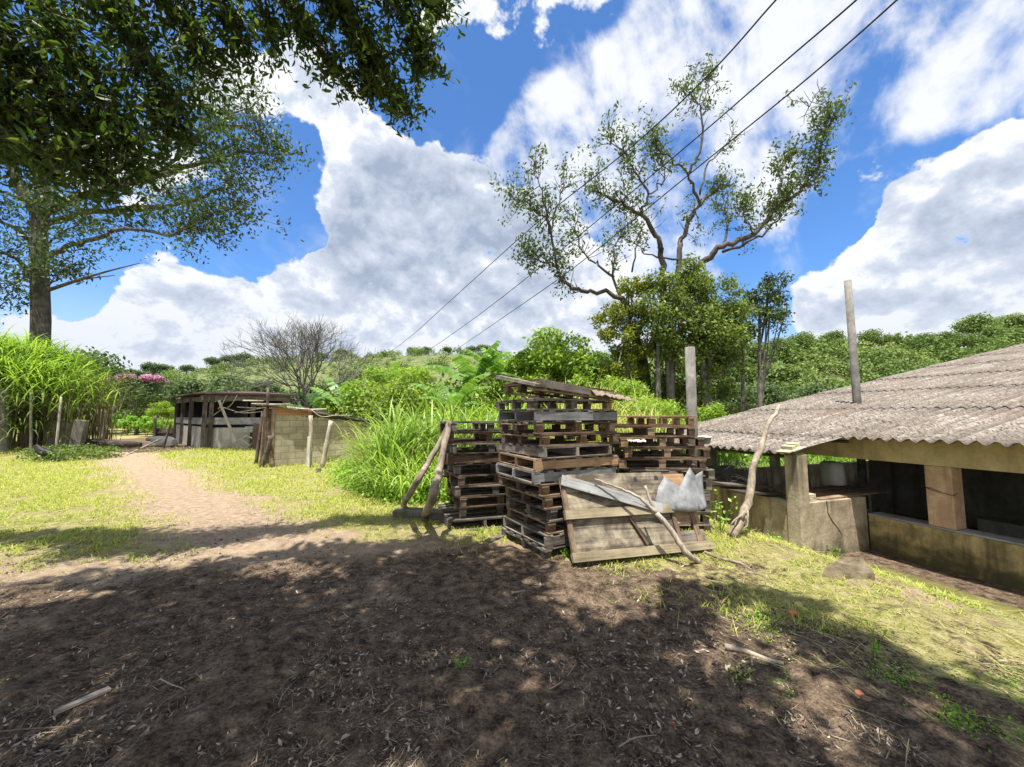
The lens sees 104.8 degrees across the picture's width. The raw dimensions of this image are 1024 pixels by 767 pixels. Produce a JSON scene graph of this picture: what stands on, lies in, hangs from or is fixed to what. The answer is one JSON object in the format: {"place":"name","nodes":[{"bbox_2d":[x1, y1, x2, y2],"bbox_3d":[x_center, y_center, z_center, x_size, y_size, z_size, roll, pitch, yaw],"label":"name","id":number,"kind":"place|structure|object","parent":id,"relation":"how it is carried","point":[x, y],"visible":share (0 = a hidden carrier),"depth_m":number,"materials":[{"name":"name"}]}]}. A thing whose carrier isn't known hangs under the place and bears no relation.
{"place":"outdoors","nodes":[
{"label":"outdoors","id":0,"kind":"place"},
{"bbox_2d":[0,375,105,445],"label":"drooping grass","id":1,"kind":"structure","parent":0,"point":[39,422],"depth_m":15.13,"materials":[{"name":"green plant"}]},
{"bbox_2d":[322,434,476,504],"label":"elephant grass","id":2,"kind":"structure","parent":0,"point":[409,471],"depth_m":7.50,"materials":[{"name":"plant"}]},
{"bbox_2d":[0,440,990,636],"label":"short grass","id":3,"kind":"structure","parent":0,"point":[55,503],"depth_m":6.51,"materials":[{"name":"plant"}]},
{"bbox_2d":[0,424,1023,766],"bbox_3d":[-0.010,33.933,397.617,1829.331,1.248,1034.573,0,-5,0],"label":"ground","id":4,"kind":"structure","parent":0,"point":[496,706],"depth_m":2.77,"materials":[{"name":"soil"}]},
{"bbox_2d":[0,388,10,450],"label":"wooden stake","id":5,"kind":"object","parent":4,"relation":"on","point":[5,443],"visible":0.66,"depth_m":14.68,"materials":[{"name":"wood"}]},
{"bbox_2d":[0,353,133,448],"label":"bamboo stems","id":6,"kind":"object","parent":4,"relation":"on","point":[95,427],"visible":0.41,"depth_m":16.84,"materials":[{"name":"plant"}]},
{"bbox_2d":[0,323,141,416],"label":"bamboo grass","id":7,"kind":"structure","parent":6,"relation":"attached to","point":[15,350],"depth_m":15.98,"materials":[{"name":"plant"}]},
{"bbox_2d":[9,442,132,462],"bbox_3d":[-16.024,2.523,14.523,2.997,0.619,3.116,-4,-6,38],"label":"weed patch","id":8,"kind":"object","parent":4,"relation":"on","point":[99,450],"visible":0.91,"depth_m":14.28,"materials":[{"name":"green plant"}]},
{"bbox_2d":[67,419,89,451],"bbox_3d":[-17.075,2.174,15.502,0.459,1.502,0.210,8,-5,-5],"label":"broken post","id":9,"kind":"object","parent":4,"relation":"on","point":[79,432],"visible":0.56,"depth_m":15.45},
{"bbox_2d":[65,346,159,415],"bbox_3d":[-37.196,0.854,34.440,7.920,8.042,7.598,0,-5,2],"label":"broadleaf tree","id":10,"kind":"object","parent":4,"relation":"on","point":[96,351],"visible":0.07,"depth_m":34.61,"materials":[{"name":"green plant"}]},
{"bbox_2d":[100,371,170,434],"bbox_3d":[-31.342,1.830,32.738,4.569,5.639,3.682,3,-6,-35],"label":"flowering tree","id":11,"kind":"object","parent":4,"relation":"on","point":[148,389],"visible":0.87,"depth_m":32.88,"materials":[{"name":"green plant"}]},
{"bbox_2d":[144,401,174,427],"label":"tree","id":12,"kind":"object","parent":4,"relation":"on","point":[162,409],"visible":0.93,"depth_m":32.69,"materials":[{"name":"green plant"}]},
{"bbox_2d":[0,0,319,441],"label":"tall tree","id":13,"kind":"object","parent":4,"relation":"on","point":[36,272],"visible":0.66,"depth_m":17.32,"materials":[{"name":"green plant"}]},
{"bbox_2d":[160,375,211,404],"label":"broadleaf tree","id":14,"kind":"object","parent":4,"relation":"on","point":[185,386],"visible":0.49,"depth_m":42.87,"materials":[{"name":"green plant"}]},
{"bbox_2d":[191,372,248,401],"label":"broadleaf tree","id":15,"kind":"object","parent":4,"relation":"on","point":[217,384],"visible":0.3,"depth_m":38.89,"materials":[{"name":"green plant"}]},
{"bbox_2d":[169,391,298,448],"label":"open barn","id":16,"kind":"structure","parent":4,"relation":"on","point":[198,424],"depth_m":19.71,"materials":[{"name":"grey wood"}]},
{"bbox_2d":[0,0,469,231],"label":"overhanging tree","id":17,"kind":"object","parent":4,"relation":"on","point":[57,102],"visible":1,"depth_m":4.27,"materials":[{"name":"green plant"}]},
{"bbox_2d":[216,313,386,416],"bbox_3d":[-16.008,-0.406,31.813,12.728,9.752,11.901,-3,-6,37],"label":"bare tree","id":18,"kind":"object","parent":4,"relation":"on","point":[304,351],"visible":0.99,"depth_m":30.23,"materials":[{"name":"wood"}]},
{"bbox_2d":[243,400,378,466],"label":"block shed","id":19,"kind":"structure","parent":4,"relation":"on","point":[290,434],"depth_m":12.98,"materials":[{"name":"concrete"}]},
{"bbox_2d":[309,376,376,420],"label":"banana plant","id":20,"kind":"object","parent":4,"relation":"on","point":[331,388],"visible":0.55,"depth_m":16.97,"materials":[{"name":"green plant"}]},
{"bbox_2d":[344,364,400,438],"bbox_3d":[-6.048,1.235,17.606,2.973,4.324,3.127,1,-5,-16],"label":"bush","id":21,"kind":"object","parent":4,"relation":"on","point":[370,373],"visible":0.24,"depth_m":17.34,"materials":[{"name":"green plant"}]},
{"bbox_2d":[319,457,448,504],"bbox_3d":[-3.234,2.166,9.146,1.925,0.510,6.806,3,-6,-36],"label":"weed patch","id":22,"kind":"object","parent":4,"relation":"on","point":[354,486],"visible":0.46,"depth_m":7.93,"materials":[{"name":"green plant"}]},
{"bbox_2d":[370,365,438,421],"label":"bush","id":23,"kind":"object","parent":4,"relation":"on","point":[408,372],"visible":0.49,"depth_m":15.25,"materials":[{"name":"green plant"}]},
{"bbox_2d":[401,426,445,506],"bbox_3d":[-1.556,1.364,6.025,0.565,1.481,1.873,3,-6,-34],"label":"propped log","id":24,"kind":"object","parent":4,"relation":"on","point":[417,480],"visible":0.9,"depth_m":5.36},
{"bbox_2d":[392,507,457,520],"bbox_3d":[-1.342,2.068,6.203,1.007,0.190,0.325,0,-5,3],"label":"log","id":25,"kind":"object","parent":4,"relation":"on","point":[413,512],"depth_m":6.07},
{"bbox_2d":[421,421,451,518],"bbox_3d":[-1.060,1.306,5.569,0.352,1.562,1.511,1,-5,-17],"label":"propped log","id":26,"kind":"object","parent":4,"relation":"on","point":[434,490],"visible":0.99,"depth_m":5.14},
{"bbox_2d":[326,383,547,492],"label":"elephant grass","id":27,"kind":"structure","parent":4,"relation":"on","point":[409,438],"depth_m":8.50,"materials":[{"name":"plant"}]},
{"bbox_2d":[411,374,490,413],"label":"banana plant","id":28,"kind":"object","parent":4,"relation":"on","point":[459,391],"visible":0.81,"depth_m":12.38,"materials":[{"name":"green plant"}]},
{"bbox_2d":[324,375,605,467],"bbox_3d":[-0.647,1.814,16.145,13.999,3.721,8.902,0,-5,0],"label":"hedge growth","id":29,"kind":"object","parent":4,"relation":"on","point":[406,383],"visible":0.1,"depth_m":14.36,"materials":[{"name":"green plant"}]},
{"bbox_2d":[417,340,517,415],"bbox_3d":[-1.577,0.642,14.450,3.060,4.264,3.500,-4,-6,43],"label":"banana plant","id":30,"kind":"object","parent":4,"relation":"on","point":[465,368],"visible":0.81,"depth_m":14.22,"materials":[{"name":"green plant"}]},
{"bbox_2d":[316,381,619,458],"bbox_3d":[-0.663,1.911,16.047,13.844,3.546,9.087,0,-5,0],"label":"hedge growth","id":31,"kind":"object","parent":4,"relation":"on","point":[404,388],"visible":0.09,"depth_m":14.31,"materials":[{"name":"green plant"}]},
{"bbox_2d":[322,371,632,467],"bbox_3d":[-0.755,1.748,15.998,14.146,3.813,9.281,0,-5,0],"label":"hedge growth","id":32,"kind":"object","parent":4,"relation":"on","point":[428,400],"visible":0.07,"depth_m":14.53,"materials":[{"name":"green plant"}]},
{"bbox_2d":[438,502,516,529],"bbox_3d":[-0.578,2.028,6.144,1.019,0.154,1.206,1,-5,-17],"label":"wooden pallet","id":33,"kind":"object","parent":4,"relation":"on","point":[447,519],"visible":0.48,"depth_m":5.79,"materials":[{"name":"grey wood"}]},
{"bbox_2d":[449,496,515,517],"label":"wooden pallet","id":34,"kind":"object","parent":33,"relation":"on","point":[499,510],"visible":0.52,"depth_m":5.79,"materials":[{"name":"brown wood"}]},
{"bbox_2d":[448,486,534,507],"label":"wooden pallet","id":35,"kind":"object","parent":34,"relation":"on","point":[463,500],"visible":0.4,"depth_m":5.82,"materials":[{"name":"brown wood"}]},
{"bbox_2d":[446,475,512,496],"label":"wooden pallet","id":36,"kind":"object","parent":35,"relation":"on","point":[457,489],"visible":0.52,"depth_m":5.73,"materials":[{"name":"brown wood"}]},
{"bbox_2d":[443,465,511,486],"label":"wooden pallet","id":37,"kind":"object","parent":36,"relation":"on","point":[461,479],"visible":0.51,"depth_m":5.95,"materials":[{"name":"brown wood"}]},
{"bbox_2d":[443,462,511,475],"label":"wooden pallet","id":38,"kind":"object","parent":37,"relation":"on","point":[456,469],"visible":0.34,"depth_m":5.78,"materials":[{"name":"brown wood"}]},
{"bbox_2d":[439,448,514,464],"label":"wooden pallet","id":39,"kind":"object","parent":38,"relation":"on","point":[468,459],"visible":0.48,"depth_m":5.64,"materials":[{"name":"brown wood"}]},
{"bbox_2d":[446,438,511,453],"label":"wooden pallet","id":40,"kind":"object","parent":39,"relation":"on","point":[452,448],"visible":0.39,"depth_m":5.70,"materials":[{"name":"brown wood"}]},
{"bbox_2d":[440,430,517,442],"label":"wooden pallet","id":41,"kind":"object","parent":40,"relation":"on","point":[483,437],"visible":0.42,"depth_m":5.74,"materials":[{"name":"brown wood"}]},
{"bbox_2d":[439,421,527,432],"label":"wooden pallet","id":42,"kind":"object","parent":41,"relation":"on","point":[479,426],"visible":0.6,"depth_m":6.01,"materials":[{"name":"brown wood"}]},
{"bbox_2d":[466,346,534,409],"bbox_3d":[-0.316,0.627,16.048,3.648,4.620,3.029,3,-5,-32],"label":"banana plant","id":43,"kind":"object","parent":4,"relation":"on","point":[497,367],"visible":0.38,"depth_m":15.63,"materials":[{"name":"green plant"}]},
{"bbox_2d":[0,538,1014,766],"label":"soil clods","id":44,"kind":"object","parent":4,"relation":"on","point":[592,715],"visible":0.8,"depth_m":2.45,"materials":[{"name":"soil"}]},
{"bbox_2d":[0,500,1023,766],"bbox_3d":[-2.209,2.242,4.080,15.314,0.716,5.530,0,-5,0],"label":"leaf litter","id":45,"kind":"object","parent":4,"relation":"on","point":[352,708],"visible":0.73,"depth_m":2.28,"materials":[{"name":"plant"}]},
{"bbox_2d":[476,351,560,425],"bbox_3d":[0.621,1.269,16.478,3.497,5.088,3.679,-3,-6,33],"label":"bush","id":46,"kind":"object","parent":4,"relation":"on","point":[524,368],"visible":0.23,"depth_m":15.64,"materials":[{"name":"green plant"}]},
{"bbox_2d":[502,525,569,559],"bbox_3d":[0.630,1.945,5.042,1.217,0.141,1.002,3,-5,-30],"label":"wooden pallet","id":47,"kind":"object","parent":4,"relation":"on","point":[526,543],"visible":0.31,"depth_m":4.71,"materials":[{"name":"grey wood"}]},
{"bbox_2d":[503,513,569,548],"bbox_3d":[0.647,1.808,5.064,1.212,0.142,1.016,3,-5,-30],"label":"wooden pallet","id":48,"kind":"object","parent":47,"relation":"on","point":[549,541],"visible":0.29,"depth_m":4.72,"materials":[{"name":"grey wood"}]},
{"bbox_2d":[506,501,566,534],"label":"wooden pallet","id":49,"kind":"object","parent":48,"relation":"on","point":[531,518],"visible":0.36,"depth_m":4.78,"materials":[{"name":"brown wood"}]},
{"bbox_2d":[506,494,563,521],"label":"wooden pallet","id":50,"kind":"object","parent":49,"relation":"on","point":[551,514],"visible":0.38,"depth_m":4.80,"materials":[{"name":"brown wood"}]},
{"bbox_2d":[504,484,562,509],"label":"wooden pallet","id":51,"kind":"object","parent":50,"relation":"on","point":[526,495],"visible":0.27,"depth_m":4.79,"materials":[{"name":"orange wood"}]},
{"bbox_2d":[498,473,560,496],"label":"wooden pallet","id":52,"kind":"object","parent":51,"relation":"on","point":[543,487],"visible":0.28,"depth_m":4.78,"materials":[{"name":"orange wood"}]},
{"bbox_2d":[496,462,615,484],"bbox_3d":[0.543,1.117,5.118,1.202,0.142,1.013,2,-5,-27],"label":"wooden pallet","id":53,"kind":"object","parent":52,"relation":"on","point":[551,475],"visible":0.55,"depth_m":4.76,"materials":[{"name":"grey wood"}]},
{"bbox_2d":[499,451,617,471],"bbox_3d":[0.575,0.980,5.135,1.211,0.142,1.012,2,-5,-26],"label":"wooden pallet","id":54,"kind":"object","parent":53,"relation":"on","point":[537,463],"visible":0.63,"depth_m":4.76,"materials":[{"name":"brown wood"}]},
{"bbox_2d":[496,440,611,458],"bbox_3d":[0.510,0.844,5.178,1.016,0.142,1.212,3,-5,-29],"label":"wooden pallet","id":55,"kind":"object","parent":54,"relation":"on","point":[535,450],"visible":0.79,"depth_m":4.86,"materials":[{"name":"grey wood"}]},
{"bbox_2d":[500,431,620,446],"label":"wooden pallet","id":56,"kind":"object","parent":55,"relation":"on","point":[545,439],"visible":0.8,"depth_m":4.88,"materials":[{"name":"orange wood"}]},
{"bbox_2d":[498,421,616,433],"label":"wooden pallet","id":57,"kind":"object","parent":56,"relation":"on","point":[573,427],"visible":0.92,"depth_m":4.92,"materials":[{"name":"orange wood"}]},
{"bbox_2d":[499,410,616,421],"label":"wooden pallet","id":58,"kind":"object","parent":57,"relation":"on","point":[549,416],"visible":0.99,"depth_m":4.82,"materials":[{"name":"grey wood"}]},
{"bbox_2d":[496,398,613,410],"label":"wooden pallet","id":59,"kind":"object","parent":58,"relation":"on","point":[535,403],"visible":0.96,"depth_m":4.93,"materials":[{"name":"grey wood"}]},
{"bbox_2d":[503,379,610,399],"bbox_3d":[0.566,0.112,5.154,1.123,0.134,0.902,8,-8,-26],"label":"wooden pallet","id":60,"kind":"object","parent":59,"relation":"on","point":[537,393],"visible":0.58,"depth_m":5.01,"materials":[{"name":"brown wood"}]},
{"bbox_2d":[538,379,622,400],"bbox_3d":[0.861,0.087,4.778,1.289,0.090,0.040,10,-9,-28],"label":"long board","id":61,"kind":"object","parent":60,"relation":"on","point":[564,387],"visible":0.93,"depth_m":4.67,"materials":[{"name":"brown wood"}]},
{"bbox_2d":[522,325,615,406],"bbox_3d":[2.525,0.814,16.759,4.783,6.614,4.546,0,-5,0],"label":"bush","id":62,"kind":"object","parent":4,"relation":"on","point":[551,358],"visible":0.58,"depth_m":16.08,"materials":[{"name":"green plant"}]},
{"bbox_2d":[552,351,650,408],"bbox_3d":[3.276,1.286,15.412,3.672,5.342,3.863,-4,-6,41],"label":"bush","id":63,"kind":"object","parent":4,"relation":"on","point":[583,380],"visible":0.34,"depth_m":15.18,"materials":[{"name":"green plant"}]},
{"bbox_2d":[531,365,685,468],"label":"plume grass","id":64,"kind":"structure","parent":4,"relation":"on","point":[593,406],"depth_m":8.59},
{"bbox_2d":[581,375,660,417],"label":"bush","id":65,"kind":"object","parent":4,"relation":"on","point":[626,388],"visible":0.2,"depth_m":13.21,"materials":[{"name":"green plant"}]},
{"bbox_2d":[587,274,655,384],"bbox_3d":[4.124,-0.158,14.709,2.521,7.670,1.787,0,-5,0],"label":"ivy tree","id":66,"kind":"object","parent":4,"relation":"on","point":[626,351],"visible":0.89,"depth_m":14.65,"materials":[{"name":"green plant"}]},
{"bbox_2d":[558,472,714,563],"bbox_3d":[1.424,1.497,4.580,1.792,0.944,0.118,2,-31,-16],"label":"leaning pallet","id":67,"kind":"object","parent":4,"relation":"on","point":[599,528],"visible":0.71,"depth_m":4.48,"materials":[{"name":"brown wood"}]},
{"bbox_2d":[561,475,662,513],"bbox_3d":[1.159,1.281,4.555,1.257,0.125,0.028,17,-34,-5],"label":"loose plank","id":68,"kind":"object","parent":67,"relation":"on","point":[591,488],"visible":1,"depth_m":4.53,"materials":[{"name":"wood"}]},
{"bbox_2d":[656,467,707,510],"bbox_3d":[2.120,1.287,4.807,0.829,0.476,0.275,2,-5,-20],"label":"sack","id":69,"kind":"object","parent":67,"relation":"on","point":[687,494],"visible":0.98,"depth_m":4.77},
{"bbox_2d":[598,395,682,452],"bbox_3d":[3.353,1.869,10.580,2.281,3.154,2.168,4,-6,-43],"label":"bush","id":70,"kind":"object","parent":4,"relation":"on","point":[641,403],"visible":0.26,"depth_m":10.51,"materials":[{"name":"green plant"}]},
{"bbox_2d":[594,478,701,563],"bbox_3d":[1.480,1.514,4.329,1.114,0.879,0.175,-1,-5,12],"label":"forked branch","id":71,"kind":"object","parent":4,"relation":"on","point":[673,533],"visible":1,"depth_m":4.28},
{"bbox_2d":[488,53,861,391],"bbox_3d":[5.940,-6.036,15.538,13.646,17.487,4.343,0,-5,0],"label":"sparse tree","id":72,"kind":"object","parent":4,"relation":"on","point":[778,204],"visible":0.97,"depth_m":15.32,"materials":[{"name":"green plant"}]},
{"bbox_2d":[488,418,866,467],"bbox_3d":[7.309,2.389,14.848,17.574,2.421,5.057,1,-5,-17],"label":"shed side growth","id":73,"kind":"object","parent":4,"relation":"on","point":[735,455],"visible":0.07,"depth_m":14.17,"materials":[{"name":"green plant"}]},
{"bbox_2d":[685,346,699,515],"bbox_3d":[3.184,1.054,6.937,0.167,3.420,0.162,-1,-5,11],"label":"concrete post","id":74,"kind":"object","parent":4,"relation":"on","point":[691,392],"visible":0.48,"depth_m":6.96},
{"bbox_2d":[629,252,757,421],"bbox_3d":[6.638,-0.507,14.457,4.827,8.371,3.212,0,-5,0],"label":"vine covered tree","id":75,"kind":"object","parent":4,"relation":"on","point":[714,328],"visible":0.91,"depth_m":14.15,"materials":[{"name":"green plant"}]},
{"bbox_2d":[680,401,729,464],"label":"bush","id":76,"kind":"object","parent":4,"relation":"on","point":[712,410],"visible":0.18,"depth_m":13.00,"materials":[{"name":"green plant"}]},
{"bbox_2d":[711,381,766,416],"bbox_3d":[20.058,2.706,36.120,5.702,5.790,5.471,1,-5,-9],"label":"broadleaf tree","id":77,"kind":"object","parent":4,"relation":"on","point":[732,404],"visible":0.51,"depth_m":34.52,"materials":[{"name":"green plant"}]},
{"bbox_2d":[727,404,780,538],"bbox_3d":[3.571,1.178,5.632,1.848,1.795,0.228,3,-6,-35],"label":"bent log","id":78,"kind":"object","parent":4,"relation":"on","point":[741,520],"visible":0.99,"depth_m":5.39,"materials":[{"name":"wood"}]},
{"bbox_2d":[724,270,795,464],"bbox_3d":[9.740,-0.400,15.733,3.470,8.293,1.964,0,-5,0],"label":"leaning tree","id":79,"kind":"object","parent":4,"relation":"on","point":[763,308],"visible":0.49,"depth_m":15.71,"materials":[{"name":"green plant"}]},
{"bbox_2d":[747,380,804,407],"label":"broadleaf tree","id":80,"kind":"object","parent":4,"relation":"on","point":[772,395],"visible":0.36,"depth_m":41.01,"materials":[{"name":"green plant"}]},
{"bbox_2d":[713,590,855,649],"bbox_3d":[2.147,1.847,3.124,1.061,0.070,1.029,0,-5,0],"label":"weed patch","id":81,"kind":"object","parent":4,"relation":"on","point":[769,629],"visible":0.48,"depth_m":3.06,"materials":[{"name":"green plant"}]},
{"bbox_2d":[628,516,1023,765],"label":"grass","id":82,"kind":"structure","parent":4,"relation":"on","point":[828,559],"depth_m":3.02,"materials":[{"name":"plant"}]},
{"bbox_2d":[633,343,1023,590],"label":"long shed","id":83,"kind":"structure","parent":4,"relation":"on","point":[940,446],"depth_m":6.92,"materials":[{"name":"paint"}]},
{"bbox_2d":[704,475,785,495],"bbox_3d":[3.934,1.972,8.226,1.272,0.234,3.085,2,-5,-19],"label":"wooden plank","id":84,"kind":"object","parent":83,"relation":"on","point":[759,492],"visible":0.31,"depth_m":7.02,"materials":[{"name":"wood"}]},
{"bbox_2d":[776,485,888,499],"bbox_3d":[5.778,1.950,7.115,1.937,0.062,0.680,2,-5,-19],"label":"board cover","id":85,"kind":"object","parent":83,"relation":"on","point":[828,490],"visible":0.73,"depth_m":7.07,"materials":[{"name":"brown wood"}]},
{"bbox_2d":[819,460,846,485],"bbox_3d":[6.334,1.795,7.785,0.279,0.539,0.418,0,-5,0],"label":"feed sack","id":86,"kind":"object","parent":85,"relation":"on","point":[832,472],"visible":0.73,"depth_m":7.67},
{"bbox_2d":[822,556,874,580],"bbox_3d":[3.370,1.931,3.912,0.816,0.342,0.431,4,-6,-42],"label":"boulder","id":87,"kind":"object","parent":4,"relation":"on","point":[851,567],"visible":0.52,"depth_m":3.86,"materials":[{"name":"stone"}]},
{"bbox_2d":[844,280,868,508],"bbox_3d":[8.390,0.201,9.615,0.168,5.554,0.162,3,-6,-35],"label":"concrete post","id":88,"kind":"object","parent":4,"relation":"on","point":[855,386],"visible":0.67,"depth_m":9.63,"materials":[{"name":"concrete"}]},
{"bbox_2d":[835,658,1023,755],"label":"weed patch","id":89,"kind":"object","parent":4,"relation":"on","point":[966,716],"visible":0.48,"depth_m":2.08,"materials":[{"name":"green plant"}]},
{"bbox_2d":[859,644,1023,730],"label":"weed patch","id":90,"kind":"object","parent":4,"relation":"on","point":[1007,685],"visible":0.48,"depth_m":2.42,"materials":[{"name":"green plant"}]},
{"bbox_2d":[866,562,1023,619],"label":"moss kerb","id":91,"kind":"structure","parent":4,"relation":"on","point":[972,597],"depth_m":5.01,"materials":[{"name":"plant"}]},
{"bbox_2d":[0,0,1023,374],"label":"sky","id":92,"kind":"structure","parent":0,"point":[922,209],"materials":[{"name":"blue"}]},
{"bbox_2d":[65,344,1013,428],"bbox_3d":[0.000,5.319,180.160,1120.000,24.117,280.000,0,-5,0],"label":"hills","id":93,"kind":"structure","parent":0,"point":[420,359],"depth_m":109.01,"materials":[{"name":"plant"}]},
{"bbox_2d":[14,345,698,424],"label":"distant wood","id":94,"kind":"object","parent":93,"relation":"on","point":[178,373],"visible":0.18,"depth_m":119.07,"materials":[{"name":"plant"}]},
{"bbox_2d":[650,322,1023,419],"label":"hillside wood","id":95,"kind":"object","parent":93,"relation":"on","point":[876,363],"visible":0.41,"depth_m":75.69,"materials":[{"name":"plant"}]},
{"bbox_2d":[948,311,1001,334],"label":"hill tree","id":96,"kind":"object","parent":93,"relation":"on","point":[972,324],"visible":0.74,"depth_m":92.44,"materials":[{"name":"green plant"}]},
{"bbox_2d":[373,0,776,363],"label":"overhead cable","id":97,"kind":"object","parent":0,"point":[753,25],"visible":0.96,"depth_m":9.93,"materials":[{"name":"rubber"}]},
{"bbox_2d":[397,0,856,368],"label":"overhead cable","id":98,"kind":"object","parent":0,"point":[824,27],"visible":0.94,"depth_m":10.07,"materials":[{"name":"rubber"}]},
{"bbox_2d":[616,471,712,490],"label":"wooden pallet","id":99,"kind":"object","parent":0,"point":[707,485],"visible":0.12,"depth_m":5.47,"materials":[{"name":"brown wood"}]},
{"bbox_2d":[616,461,714,479],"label":"wooden pallet","id":100,"kind":"object","parent":99,"relation":"on","point":[709,474],"visible":0.43,"depth_m":5.53,"materials":[{"name":"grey wood"}]},
{"bbox_2d":[606,452,706,469],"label":"wooden pallet","id":101,"kind":"object","parent":100,"relation":"on","point":[661,463],"visible":0.62,"depth_m":5.49,"materials":[{"name":"orange wood"}]},
{"bbox_2d":[610,443,710,457],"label":"wooden pallet","id":102,"kind":"object","parent":101,"relation":"on","point":[666,452],"visible":0.77,"depth_m":5.53,"materials":[{"name":"orange wood"}]},
{"bbox_2d":[600,435,704,447],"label":"wooden pallet","id":103,"kind":"object","parent":102,"relation":"on","point":[661,442],"visible":0.56,"depth_m":5.49,"materials":[{"name":"orange wood"}]},
{"bbox_2d":[598,425,695,436],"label":"wooden pallet","id":104,"kind":"object","parent":103,"relation":"on","point":[643,431],"visible":0.76,"depth_m":5.50,"materials":[{"name":"orange wood"}]},
{"bbox_2d":[594,416,696,425],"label":"wooden pallet","id":105,"kind":"object","parent":104,"relation":"on","point":[662,421],"visible":0.75,"depth_m":5.59,"materials":[{"name":"brown wood"}]},
{"bbox_2d":[442,0,897,359],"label":"overhead cable","id":106,"kind":"object","parent":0,"point":[860,32],"visible":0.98,"depth_m":9.97,"materials":[{"name":"rubber"}]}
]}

